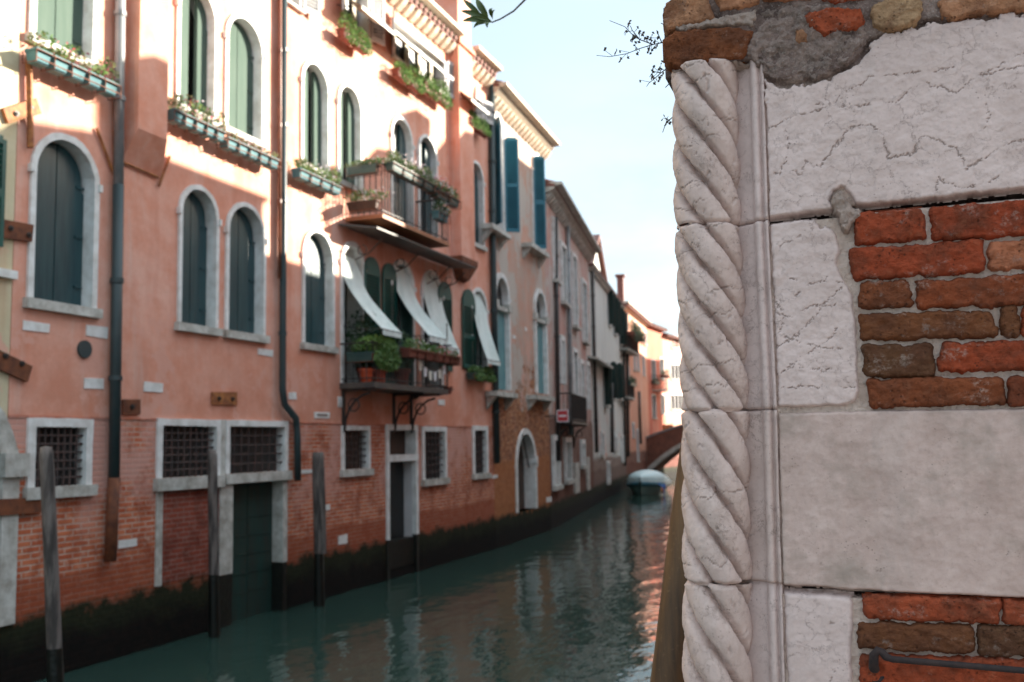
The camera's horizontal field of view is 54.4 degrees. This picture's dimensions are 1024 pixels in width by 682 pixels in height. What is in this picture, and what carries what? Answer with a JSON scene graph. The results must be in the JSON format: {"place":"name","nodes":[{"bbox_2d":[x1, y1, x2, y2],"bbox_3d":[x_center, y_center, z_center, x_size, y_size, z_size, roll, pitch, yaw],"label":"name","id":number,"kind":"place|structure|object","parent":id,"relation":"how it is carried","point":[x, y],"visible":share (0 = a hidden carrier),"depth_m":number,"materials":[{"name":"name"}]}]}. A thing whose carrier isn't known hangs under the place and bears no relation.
{"place":"outdoors","nodes":[
{"label":"outdoors","id":0,"kind":"place"},
{"bbox_2d":[35,477,675,681],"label":"canal water","id":1,"kind":"structure","parent":0,"point":[576,598],"depth_m":13.69,"materials":[{"name":"teal liquid"}]},
{"bbox_2d":[0,0,41,626],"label":"canal house","id":2,"kind":"structure","parent":1,"relation":"on","point":[14,466],"depth_m":10.71,"materials":[{"name":"paint"}]},
{"bbox_2d":[0,135,6,246],"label":"window","id":3,"kind":"structure","parent":2,"relation":"in","point":[3,143],"depth_m":10.70,"materials":[{"name":"wood"}]},
{"bbox_2d":[39,446,63,681],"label":"mooring post","id":4,"kind":"object","parent":1,"relation":"in","point":[54,657],"visible":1,"depth_m":8.40,"materials":[{"name":"grey wood"}]},
{"bbox_2d":[208,450,219,637],"bbox_3d":[-3.962,3.048,13.212,0.158,3.200,0.461,-1,-6,-2],"label":"mooring post","id":5,"kind":"object","parent":1,"relation":"in","point":[213,587],"visible":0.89,"depth_m":13.14,"materials":[{"name":"grey wood"}]},
{"bbox_2d":[0,0,502,681],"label":"canal house","id":6,"kind":"structure","parent":1,"relation":"on","point":[182,300],"depth_m":14.60,"materials":[{"name":"paint"}]},
{"bbox_2d":[22,418,98,499],"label":"window","id":7,"kind":"structure","parent":6,"relation":"in","point":[71,444],"depth_m":11.42,"materials":[{"name":"stone"}]},
{"bbox_2d":[22,133,102,318],"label":"window","id":8,"kind":"structure","parent":6,"relation":"in","point":[64,208],"depth_m":11.69,"materials":[{"name":"stone"}]},
{"bbox_2d":[24,0,102,73],"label":"window","id":9,"kind":"structure","parent":6,"relation":"in","point":[74,22],"depth_m":11.94,"materials":[{"name":"stone"}]},
{"bbox_2d":[22,31,121,99],"bbox_3d":[-5.082,-3.250,11.592,0.304,0.471,1.319,-3,-6,20],"label":"flower box","id":10,"kind":"object","parent":6,"relation":"attached to","point":[49,60],"visible":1,"depth_m":11.50,"materials":[{"name":"green plant"}]},
{"bbox_2d":[153,418,225,491],"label":"window","id":11,"kind":"structure","parent":6,"relation":"in","point":[183,446],"depth_m":13.38,"materials":[{"name":"stone"}]},
{"bbox_2d":[172,0,221,127],"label":"window","id":12,"kind":"structure","parent":6,"relation":"in","point":[197,28],"depth_m":14.28,"materials":[{"name":"stone"}]},
{"bbox_2d":[167,92,229,144],"bbox_3d":[-4.313,-3.073,13.661,0.310,0.468,1.213,-3,-6,20],"label":"flower box","id":13,"kind":"object","parent":6,"relation":"attached to","point":[191,123],"visible":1,"depth_m":13.57,"materials":[{"name":"green plant"}]},
{"bbox_2d":[174,184,223,336],"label":"window","id":14,"kind":"structure","parent":6,"relation":"in","point":[199,221],"depth_m":13.98,"materials":[{"name":"stone"}]},
{"bbox_2d":[222,13,268,149],"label":"window","id":15,"kind":"structure","parent":6,"relation":"in","point":[244,80],"depth_m":15.25,"materials":[{"name":"stone"}]},
{"bbox_2d":[222,202,270,343],"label":"window","id":16,"kind":"structure","parent":6,"relation":"in","point":[246,241],"depth_m":15.01,"materials":[{"name":"stone"}]},
{"bbox_2d":[216,131,280,171],"bbox_3d":[-3.884,-2.827,14.792,0.282,0.294,1.331,-3,-6,20],"label":"flower box","id":17,"kind":"object","parent":6,"relation":"attached to","point":[247,152],"visible":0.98,"depth_m":14.70,"materials":[{"name":"teal"}]},
{"bbox_2d":[219,480,287,628],"bbox_3d":[-3.881,2.961,14.686,0.230,2.872,1.676,-3,-6,20],"label":"door","id":18,"kind":"structure","parent":6,"relation":"in","point":[252,516],"depth_m":14.88,"materials":[{"name":"wood"}]},
{"bbox_2d":[224,420,292,483],"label":"window","id":19,"kind":"structure","parent":6,"relation":"in","point":[262,446],"depth_m":14.92,"materials":[{"name":"stone"}]},
{"bbox_2d":[287,0,319,18],"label":"window","id":20,"kind":"structure","parent":6,"relation":"in","point":[312,7],"depth_m":16.73,"materials":[{"name":"paint"}]},
{"bbox_2d":[298,60,332,180],"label":"window","id":21,"kind":"structure","parent":6,"relation":"in","point":[315,95],"depth_m":17.18,"materials":[{"name":"stone"}]},
{"bbox_2d":[289,155,343,197],"bbox_3d":[-3.230,-2.783,16.549,0.296,0.491,1.362,-3,-6,20],"label":"flower box","id":22,"kind":"object","parent":6,"relation":"attached to","point":[327,185],"visible":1,"depth_m":16.45,"materials":[{"name":"teal"}]},
{"bbox_2d":[300,229,338,353],"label":"window","id":23,"kind":"structure","parent":6,"relation":"in","point":[318,263],"depth_m":16.93,"materials":[{"name":"stone"}]},
{"bbox_2d":[335,83,366,194],"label":"window","id":24,"kind":"structure","parent":6,"relation":"in","point":[350,115],"depth_m":18.27,"materials":[{"name":"stone"}]},
{"bbox_2d":[339,241,366,382],"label":"window","id":25,"kind":"structure","parent":6,"relation":"in","point":[349,305],"depth_m":18.05,"materials":[{"name":"stone"}]},
{"bbox_2d":[335,10,372,57],"bbox_3d":[-2.819,-5.539,17.953,0.352,0.660,1.027,-3,-6,20],"label":"flower box","id":26,"kind":"object","parent":6,"relation":"attached to","point":[352,39],"visible":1,"depth_m":17.78,"materials":[{"name":"ceramic"}]},
{"bbox_2d":[340,425,374,476],"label":"window","id":27,"kind":"structure","parent":6,"relation":"in","point":[355,445],"depth_m":17.74,"materials":[{"name":"white stone"}]},
{"bbox_2d":[341,0,384,45],"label":"window","id":28,"kind":"structure","parent":6,"relation":"in","point":[377,7],"depth_m":18.95,"materials":[{"name":"paint"}]},
{"bbox_2d":[344,309,382,381],"bbox_3d":[-2.617,0.073,17.732,0.730,1.393,0.863,-3,-6,20],"label":"potted plant","id":29,"kind":"object","parent":6,"relation":"on","point":[366,320],"visible":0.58,"depth_m":17.64,"materials":[{"name":"green plant"}]},
{"bbox_2d":[336,0,395,34],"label":"awning","id":30,"kind":"object","parent":6,"relation":"attached to","point":[366,12],"visible":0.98,"depth_m":18.11,"materials":[{"name":"beige fabric"}]},
{"bbox_2d":[343,155,389,178],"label":"flower box","id":31,"kind":"object","parent":6,"relation":"attached to","point":[367,168],"visible":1,"depth_m":17.56,"materials":[{"name":"green metal"}]},
{"bbox_2d":[358,362,374,381],"bbox_3d":[-2.522,0.519,17.276,0.286,0.408,0.286,-3,-6,20],"label":"potted plant","id":32,"kind":"object","parent":6,"relation":"on","point":[363,372],"visible":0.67,"depth_m":17.18,"materials":[{"name":"orange plant"}]},
{"bbox_2d":[344,187,393,212],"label":"flower box","id":33,"kind":"object","parent":6,"relation":"attached to","point":[363,205],"visible":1,"depth_m":17.52,"materials":[{"name":"brown wood"}]},
{"bbox_2d":[344,256,401,337],"bbox_3d":[-2.503,-0.795,17.641,0.864,1.488,0.759,-3,-6,20],"label":"awning","id":34,"kind":"object","parent":6,"relation":"attached to","point":[353,278],"visible":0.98,"depth_m":17.72,"materials":[{"name":"fabric"}]},
{"bbox_2d":[345,334,401,371],"bbox_3d":[-2.416,0.216,17.581,0.789,0.684,1.104,-3,-6,20],"label":"flower box","id":35,"kind":"object","parent":6,"relation":"attached to","point":[383,357],"visible":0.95,"depth_m":17.27,"materials":[{"name":"green plant"}]},
{"bbox_2d":[374,364,386,382],"bbox_3d":[-2.344,0.542,17.582,0.286,0.418,0.286,-3,-6,20],"label":"potted plant","id":36,"kind":"object","parent":6,"relation":"on","point":[380,375],"visible":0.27,"depth_m":17.48,"materials":[{"name":"orange plant"}]},
{"bbox_2d":[385,424,418,461],"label":"window","id":37,"kind":"structure","parent":6,"relation":"in","point":[403,443],"depth_m":19.55,"materials":[{"name":"white stone"}]},
{"bbox_2d":[385,461,418,579],"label":"doorway","id":38,"kind":"structure","parent":6,"relation":"in","point":[402,477],"depth_m":19.55,"materials":[{"name":"stone"}]},
{"bbox_2d":[389,115,414,226],"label":"window","id":39,"kind":"structure","parent":6,"relation":"in","point":[400,133],"depth_m":20.22,"materials":[{"name":"stone"}]},
{"bbox_2d":[390,259,416,385],"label":"window","id":40,"kind":"structure","parent":6,"relation":"in","point":[399,263],"depth_m":19.99,"materials":[{"name":"stone"}]},
{"bbox_2d":[392,331,414,384],"bbox_3d":[-2.086,0.339,18.944,0.519,1.091,0.592,-3,-6,20],"label":"potted plant","id":41,"kind":"object","parent":6,"relation":"on","point":[402,340],"visible":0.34,"depth_m":18.85,"materials":[{"name":"green plant"}]},
{"bbox_2d":[390,60,426,95],"bbox_3d":[-2.054,-5.353,19.978,0.344,0.638,1.250,-3,-6,20],"label":"flower box","id":42,"kind":"object","parent":6,"relation":"attached to","point":[402,74],"visible":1,"depth_m":19.87,"materials":[{"name":"ceramic"}]},
{"bbox_2d":[383,149,434,193],"bbox_3d":[-1.865,-3.165,18.350,0.321,0.484,1.787,-3,-6,20],"label":"flower box","id":43,"kind":"object","parent":6,"relation":"attached to","point":[398,168],"visible":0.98,"depth_m":18.20,"materials":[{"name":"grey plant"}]},
{"bbox_2d":[374,15,453,80],"bbox_3d":[-2.002,-5.962,20.215,0.574,0.557,2.798,-3,-6,20],"label":"awning","id":44,"kind":"object","parent":6,"relation":"attached to","point":[406,41],"visible":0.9,"depth_m":19.85,"materials":[{"name":"beige fabric"}]},
{"bbox_2d":[400,336,435,361],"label":"flower box","id":45,"kind":"object","parent":6,"relation":"attached to","point":[425,352],"visible":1,"depth_m":18.34,"materials":[{"name":"ceramic"}]},
{"bbox_2d":[396,267,447,344],"bbox_3d":[-1.811,-0.707,19.571,0.814,1.538,0.881,-3,-6,20],"label":"awning","id":46,"kind":"object","parent":6,"relation":"attached to","point":[405,291],"visible":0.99,"depth_m":19.65,"materials":[{"name":"fabric"}]},
{"bbox_2d":[391,7,453,98],"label":"window","id":47,"kind":"structure","parent":6,"relation":"in","point":[402,52],"depth_m":21.26,"materials":[{"name":"paint"}]},
{"bbox_2d":[416,134,438,237],"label":"window","id":48,"kind":"structure","parent":6,"relation":"in","point":[426,149],"depth_m":21.33,"materials":[{"name":"stone"}]},
{"bbox_2d":[418,359,445,380],"bbox_3d":[-1.526,0.567,19.149,0.010,0.386,1.304,-3,-6,20],"label":"bunting","id":49,"kind":"object","parent":6,"relation":"hanging from","point":[430,372],"visible":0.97,"depth_m":19.07,"materials":[{"name":"beige fabric"}]},
{"bbox_2d":[420,270,443,388],"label":"window","id":50,"kind":"structure","parent":6,"relation":"in","point":[422,301],"depth_m":21.19,"materials":[{"name":"stone"}]},
{"bbox_2d":[421,426,450,486],"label":"window","id":51,"kind":"structure","parent":6,"relation":"in","point":[434,442],"depth_m":20.75,"materials":[{"name":"stone"}]},
{"bbox_2d":[421,72,453,109],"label":"flower box","id":52,"kind":"object","parent":6,"relation":"attached to","point":[443,100],"visible":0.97,"depth_m":21.19,"materials":[{"name":"ceramic"}]},
{"bbox_2d":[426,174,450,200],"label":"flower box","id":53,"kind":"object","parent":6,"relation":"attached to","point":[439,183],"visible":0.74,"depth_m":19.39,"materials":[{"name":"green plant"}]},
{"bbox_2d":[430,199,450,224],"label":"flower box","id":54,"kind":"object","parent":6,"relation":"attached to","point":[441,215],"visible":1,"depth_m":19.39,"materials":[{"name":"green plant"}]},
{"bbox_2d":[424,275,459,352],"bbox_3d":[-1.513,-0.586,20.817,0.494,1.681,0.942,-3,-6,20],"label":"awning","id":55,"kind":"object","parent":6,"relation":"attached to","point":[436,312],"visible":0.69,"depth_m":20.91,"materials":[{"name":"fabric"}]},
{"bbox_2d":[429,182,460,209],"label":"flower box","id":56,"kind":"object","parent":6,"relation":"attached to","point":[453,203],"visible":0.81,"depth_m":19.79,"materials":[{"name":"green plant"}]},
{"bbox_2d":[432,344,458,364],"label":"flower box","id":57,"kind":"object","parent":6,"relation":"attached to","point":[443,356],"visible":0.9,"depth_m":19.41,"materials":[{"name":"ceramic"}]},
{"bbox_2d":[442,323,453,393],"bbox_3d":[-1.303,0.362,20.074,0.248,1.450,0.250,2,-7,-26],"label":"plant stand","id":58,"kind":"object","parent":6,"relation":"on","point":[450,389],"visible":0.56,"depth_m":20.03,"materials":[{"name":"metal"}]},
{"bbox_2d":[445,348,460,365],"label":"flower box","id":59,"kind":"object","parent":6,"relation":"attached to","point":[457,359],"visible":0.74,"depth_m":19.96,"materials":[{"name":"ceramic"}]},
{"bbox_2d":[460,91,489,114],"bbox_3d":[-0.984,-5.583,22.906,0.574,0.549,1.107,-3,-6,20],"label":"awning","id":60,"kind":"object","parent":6,"relation":"attached to","point":[474,102],"visible":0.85,"depth_m":22.65,"materials":[{"name":"beige fabric"}]},
{"bbox_2d":[468,109,491,139],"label":"flower box","id":61,"kind":"object","parent":6,"relation":"attached to","point":[480,125],"visible":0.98,"depth_m":23.35,"materials":[{"name":"ceramic"}]},
{"bbox_2d":[471,287,488,366],"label":"window","id":62,"kind":"structure","parent":6,"relation":"in","point":[484,362],"depth_m":23.69,"materials":[{"name":"stone"}]},
{"bbox_2d":[474,160,487,251],"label":"window","id":63,"kind":"structure","parent":6,"relation":"in","point":[479,192],"depth_m":23.92,"materials":[{"name":"stone"}]},
{"bbox_2d":[466,365,496,382],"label":"flower box","id":64,"kind":"object","parent":6,"relation":"attached to","point":[479,373],"visible":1,"depth_m":22.65,"materials":[{"name":"green plant"}]},
{"bbox_2d":[472,425,491,479],"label":"window","id":65,"kind":"structure","parent":6,"relation":"in","point":[480,447],"depth_m":23.09,"materials":[{"name":"stone"}]},
{"bbox_2d":[473,86,492,124],"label":"window","id":66,"kind":"structure","parent":6,"relation":"in","point":[487,105],"depth_m":24.30,"materials":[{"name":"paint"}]},
{"bbox_2d":[474,293,500,365],"bbox_3d":[-0.622,-0.284,23.276,0.424,1.706,0.868,-3,-6,20],"label":"awning","id":67,"kind":"object","parent":6,"relation":"attached to","point":[487,342],"visible":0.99,"depth_m":23.33,"materials":[{"name":"fabric"}]},
{"bbox_2d":[312,452,326,606],"bbox_3d":[-3.004,3.311,15.608,0.212,3.133,0.478,-1,-6,-2],"label":"mooring post","id":68,"kind":"object","parent":1,"relation":"in","point":[319,509],"visible":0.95,"depth_m":15.53,"materials":[{"name":"grey wood"}]},
{"bbox_2d":[230,80,560,548],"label":"canal house","id":69,"kind":"structure","parent":1,"relation":"on","point":[526,141],"depth_m":26.51,"materials":[{"name":"paint"}]},
{"bbox_2d":[497,272,512,390],"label":"window","id":70,"kind":"structure","parent":69,"relation":"in","point":[503,294],"depth_m":25.20,"materials":[{"name":"stone"}]},
{"bbox_2d":[495,112,519,231],"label":"window","id":71,"kind":"structure","parent":69,"relation":"in","point":[506,150],"depth_m":25.59,"materials":[{"name":"paint"}]},
{"bbox_2d":[531,152,546,250],"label":"window","id":72,"kind":"structure","parent":69,"relation":"in","point":[538,162],"depth_m":28.31,"materials":[{"name":"paint"}]},
{"bbox_2d":[533,288,548,393],"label":"window","id":73,"kind":"structure","parent":69,"relation":"in","point":[540,313],"depth_m":28.62,"materials":[{"name":"stone"}]},
{"bbox_2d":[546,410,568,421],"bbox_3d":[1.225,2.146,28.462,0.785,0.347,0.077,-1,-6,3],"label":"no entry sign","id":74,"kind":"object","parent":69,"relation":"attached to","point":[562,415],"visible":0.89,"depth_m":28.42,"materials":[{"name":"metal"}]},
{"bbox_2d":[519,179,600,529],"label":"canal house","id":75,"kind":"structure","parent":1,"relation":"on","point":[573,249],"depth_m":32.92,"materials":[{"name":"paint"}]},
{"bbox_2d":[551,216,561,285],"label":"window","id":76,"kind":"structure","parent":75,"relation":"in","point":[552,217],"depth_m":30.72,"materials":[{"name":"stone"}]},
{"bbox_2d":[551,435,563,490],"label":"window","id":77,"kind":"structure","parent":75,"relation":"in","point":[557,484],"depth_m":29.09,"materials":[{"name":"paint"}]},
{"bbox_2d":[559,334,565,383],"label":"window","id":78,"kind":"structure","parent":75,"relation":"in","point":[562,347],"depth_m":31.46,"materials":[{"name":"stone"}]},
{"bbox_2d":[559,240,570,308],"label":"window","id":79,"kind":"structure","parent":75,"relation":"in","point":[562,247],"depth_m":32.64,"materials":[{"name":"stone"}]},
{"bbox_2d":[563,437,574,484],"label":"window","id":80,"kind":"structure","parent":75,"relation":"in","point":[567,441],"depth_m":32.45,"materials":[{"name":"stone"}]},
{"bbox_2d":[572,346,578,394],"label":"window","id":81,"kind":"structure","parent":75,"relation":"in","point":[575,367],"depth_m":35.03,"materials":[{"name":"stone"}]},
{"bbox_2d":[570,251,581,330],"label":"window","id":82,"kind":"structure","parent":75,"relation":"in","point":[574,270],"depth_m":35.33,"materials":[{"name":"stone"}]},
{"bbox_2d":[578,358,584,396],"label":"window","id":83,"kind":"structure","parent":75,"relation":"in","point":[581,362],"depth_m":36.09,"materials":[{"name":"stone"}]},
{"bbox_2d":[580,439,587,468],"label":"window","id":84,"kind":"structure","parent":75,"relation":"in","point":[583,465],"depth_m":35.48,"materials":[{"name":"stone"}]},
{"bbox_2d":[580,277,590,345],"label":"window","id":85,"kind":"structure","parent":75,"relation":"in","point":[584,296],"depth_m":38.41,"materials":[{"name":"stone"}]},
{"bbox_2d":[585,361,591,409],"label":"window","id":86,"kind":"structure","parent":75,"relation":"in","point":[587,364],"depth_m":37.91,"materials":[{"name":"stone"}]},
{"bbox_2d":[587,234,626,504],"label":"canal house","id":87,"kind":"structure","parent":1,"relation":"on","point":[610,470],"depth_m":45.65,"materials":[{"name":"paint"}]},
{"bbox_2d":[600,431,604,456],"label":"window","id":88,"kind":"structure","parent":87,"relation":"in","point":[602,442],"depth_m":41.74,"materials":[{"name":"stone"}]},
{"bbox_2d":[603,367,612,407],"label":"window","id":89,"kind":"structure","parent":87,"relation":"in","point":[607,372],"depth_m":43.69,"materials":[{"name":"wood"}]},
{"bbox_2d":[606,461,610,484],"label":"window","id":90,"kind":"structure","parent":87,"relation":"in","point":[608,464],"depth_m":43.62,"materials":[{"name":"stone"}]},
{"bbox_2d":[607,290,616,327],"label":"window","id":91,"kind":"structure","parent":87,"relation":"in","point":[612,315],"depth_m":46.69,"materials":[{"name":"wood"}]},
{"bbox_2d":[610,362,618,401],"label":"window","id":92,"kind":"structure","parent":87,"relation":"in","point":[615,366],"depth_m":46.52,"materials":[{"name":"wood"}]},
{"bbox_2d":[614,435,617,451],"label":"window","id":93,"kind":"structure","parent":87,"relation":"in","point":[615,436],"depth_m":47.15,"materials":[{"name":"stone"}]},
{"bbox_2d":[614,298,621,336],"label":"window","id":94,"kind":"structure","parent":87,"relation":"in","point":[617,330],"depth_m":49.05,"materials":[{"name":"wood"}]},
{"bbox_2d":[618,363,624,400],"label":"window","id":95,"kind":"structure","parent":87,"relation":"in","point":[620,367],"depth_m":49.41,"materials":[{"name":"wood"}]},
{"bbox_2d":[620,435,624,462],"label":"window","id":96,"kind":"structure","parent":87,"relation":"in","point":[622,436],"depth_m":50.16,"materials":[{"name":"stone"}]},
{"bbox_2d":[619,308,626,346],"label":"window","id":97,"kind":"structure","parent":87,"relation":"in","point":[623,337],"depth_m":51.63,"materials":[{"name":"wood"}]},
{"bbox_2d":[619,301,651,488],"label":"canal house","id":98,"kind":"structure","parent":1,"relation":"on","point":[637,414],"depth_m":56.94,"materials":[{"name":"paint"}]},
{"bbox_2d":[628,375,636,386],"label":"flower box","id":99,"kind":"object","parent":98,"relation":"attached to","point":[631,382],"visible":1,"depth_m":51.70,"materials":[{"name":"green plant"}]},
{"bbox_2d":[632,422,635,438],"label":"window","id":100,"kind":"structure","parent":98,"relation":"in","point":[633,423],"depth_m":55.81,"materials":[{"name":"paint"}]},
{"bbox_2d":[633,356,636,371],"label":"window","id":101,"kind":"structure","parent":98,"relation":"in","point":[634,357],"depth_m":57.52,"materials":[{"name":"paint"}]},
{"bbox_2d":[627,319,645,346],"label":"flower box","id":102,"kind":"object","parent":98,"relation":"attached to","point":[636,333],"visible":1,"depth_m":52.43,"materials":[{"name":"ceramic"}]},
{"bbox_2d":[636,428,640,461],"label":"window","id":103,"kind":"structure","parent":98,"relation":"in","point":[637,430],"depth_m":57.16,"materials":[{"name":"paint"}]},
{"bbox_2d":[637,356,640,371],"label":"window","id":104,"kind":"structure","parent":98,"relation":"in","point":[638,365],"depth_m":58.89,"materials":[{"name":"paint"}]},
{"bbox_2d":[642,354,645,375],"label":"window","id":105,"kind":"structure","parent":98,"relation":"in","point":[643,356],"depth_m":61.22,"materials":[{"name":"paint"}]},
{"bbox_2d":[626,470,670,494],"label":"boat","id":106,"kind":"object","parent":1,"relation":"on","point":[647,482],"visible":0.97,"depth_m":46.40,"materials":[{"name":"white fabric"}]},
{"bbox_2d":[646,323,667,475],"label":"canal house","id":107,"kind":"structure","parent":1,"relation":"on","point":[656,394],"depth_m":64.29,"materials":[{"name":"paint"}]},
{"bbox_2d":[651,359,656,380],"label":"window","id":108,"kind":"structure","parent":107,"relation":"in","point":[653,362],"depth_m":64.28,"materials":[{"name":"paint"}]},
{"bbox_2d":[651,394,657,418],"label":"window","id":109,"kind":"structure","parent":107,"relation":"in","point":[654,412],"depth_m":63.86,"materials":[{"name":"paint"}]},
{"bbox_2d":[652,377,659,384],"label":"flower box","id":110,"kind":"object","parent":107,"relation":"attached to","point":[657,383],"visible":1,"depth_m":63.64,"materials":[{"name":"green plant"}]},
{"bbox_2d":[660,357,664,379],"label":"window","id":111,"kind":"structure","parent":107,"relation":"in","point":[661,358],"depth_m":66.34,"materials":[{"name":"paint"}]},
{"bbox_2d":[661,394,665,414],"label":"window","id":112,"kind":"structure","parent":107,"relation":"in","point":[663,412],"depth_m":66.00,"materials":[{"name":"paint"}]},
{"bbox_2d":[660,369,669,377],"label":"flower box","id":113,"kind":"object","parent":107,"relation":"attached to","point":[664,375],"visible":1,"depth_m":64.06,"materials":[{"name":"ceramic"}]},
{"bbox_2d":[646,424,682,471],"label":"canal bridge","id":114,"kind":"structure","parent":1,"relation":"on","point":[663,448],"depth_m":60.30,"materials":[{"name":"brick"}]},
{"bbox_2d":[662,417,673,429],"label":"flower box","id":115,"kind":"object","parent":114,"relation":"on","point":[667,426],"visible":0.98,"depth_m":63.16,"materials":[{"name":"green plant"}]},
{"bbox_2d":[650,428,686,681],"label":"leaning pole","id":116,"kind":"object","parent":1,"relation":"in","point":[668,655],"visible":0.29,"depth_m":3.25,"materials":[{"name":"wood"}]},
{"bbox_2d":[662,332,684,477],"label":"canal house","id":117,"kind":"structure","parent":1,"relation":"on","point":[672,356],"depth_m":67.84,"materials":[{"name":"paint"}]},
{"bbox_2d":[670,363,674,379],"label":"window","id":118,"kind":"structure","parent":117,"relation":"in","point":[671,365],"depth_m":68.27,"materials":[{"name":"paint"}]},
{"bbox_2d":[670,394,674,409],"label":"window","id":119,"kind":"structure","parent":117,"relation":"in","point":[671,395],"depth_m":67.85,"materials":[{"name":"paint"}]},
{"bbox_2d":[674,363,679,379],"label":"window","id":120,"kind":"structure","parent":117,"relation":"in","point":[676,375],"depth_m":69.02,"materials":[{"name":"paint"}]},
{"bbox_2d":[674,394,679,409],"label":"window","id":121,"kind":"structure","parent":117,"relation":"in","point":[676,405],"depth_m":68.56,"materials":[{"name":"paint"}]},
{"bbox_2d":[677,363,679,378],"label":"window","id":122,"kind":"structure","parent":117,"relation":"in","point":[678,366],"depth_m":69.62,"materials":[{"name":"paint"}]},
{"bbox_2d":[677,394,681,409],"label":"window","id":123,"kind":"structure","parent":117,"relation":"in","point":[679,398],"depth_m":69.32,"materials":[{"name":"paint"}]},
{"bbox_2d":[662,0,1023,681],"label":"corner wall","id":124,"kind":"structure","parent":1,"relation":"on","point":[848,201],"depth_m":2.08,"materials":[{"name":"stone"}]},
{"bbox_2d":[596,20,662,62],"bbox_3d":[0.282,-0.718,2.355,0.173,0.103,0.038,-3,-6,20],"label":"dry plant","id":125,"kind":"object","parent":124,"relation":"attached to","point":[634,35],"visible":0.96,"depth_m":2.35,"materials":[{"name":"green plant"}]},
{"bbox_2d":[639,60,671,130],"bbox_3d":[0.336,-0.565,2.321,0.076,0.167,0.036,-3,-6,20],"label":"dry plant","id":126,"kind":"object","parent":124,"relation":"attached to","point":[659,77],"visible":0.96,"depth_m":2.32,"materials":[{"name":"brown plant"}]},
{"bbox_2d":[868,646,1023,681],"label":"iron bar","id":127,"kind":"object","parent":124,"relation":"attached to","point":[874,654],"visible":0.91,"depth_m":1.93,"materials":[{"name":"black metal"}]},
{"bbox_2d":[461,0,525,27],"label":"leafy branch","id":128,"kind":"object","parent":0,"point":[476,15],"visible":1,"depth_m":3.79,"materials":[{"name":"green plant"}]},
{"bbox_2d":[470,0,679,334],"label":"sky","id":129,"kind":"structure","parent":0,"point":[614,157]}
]}

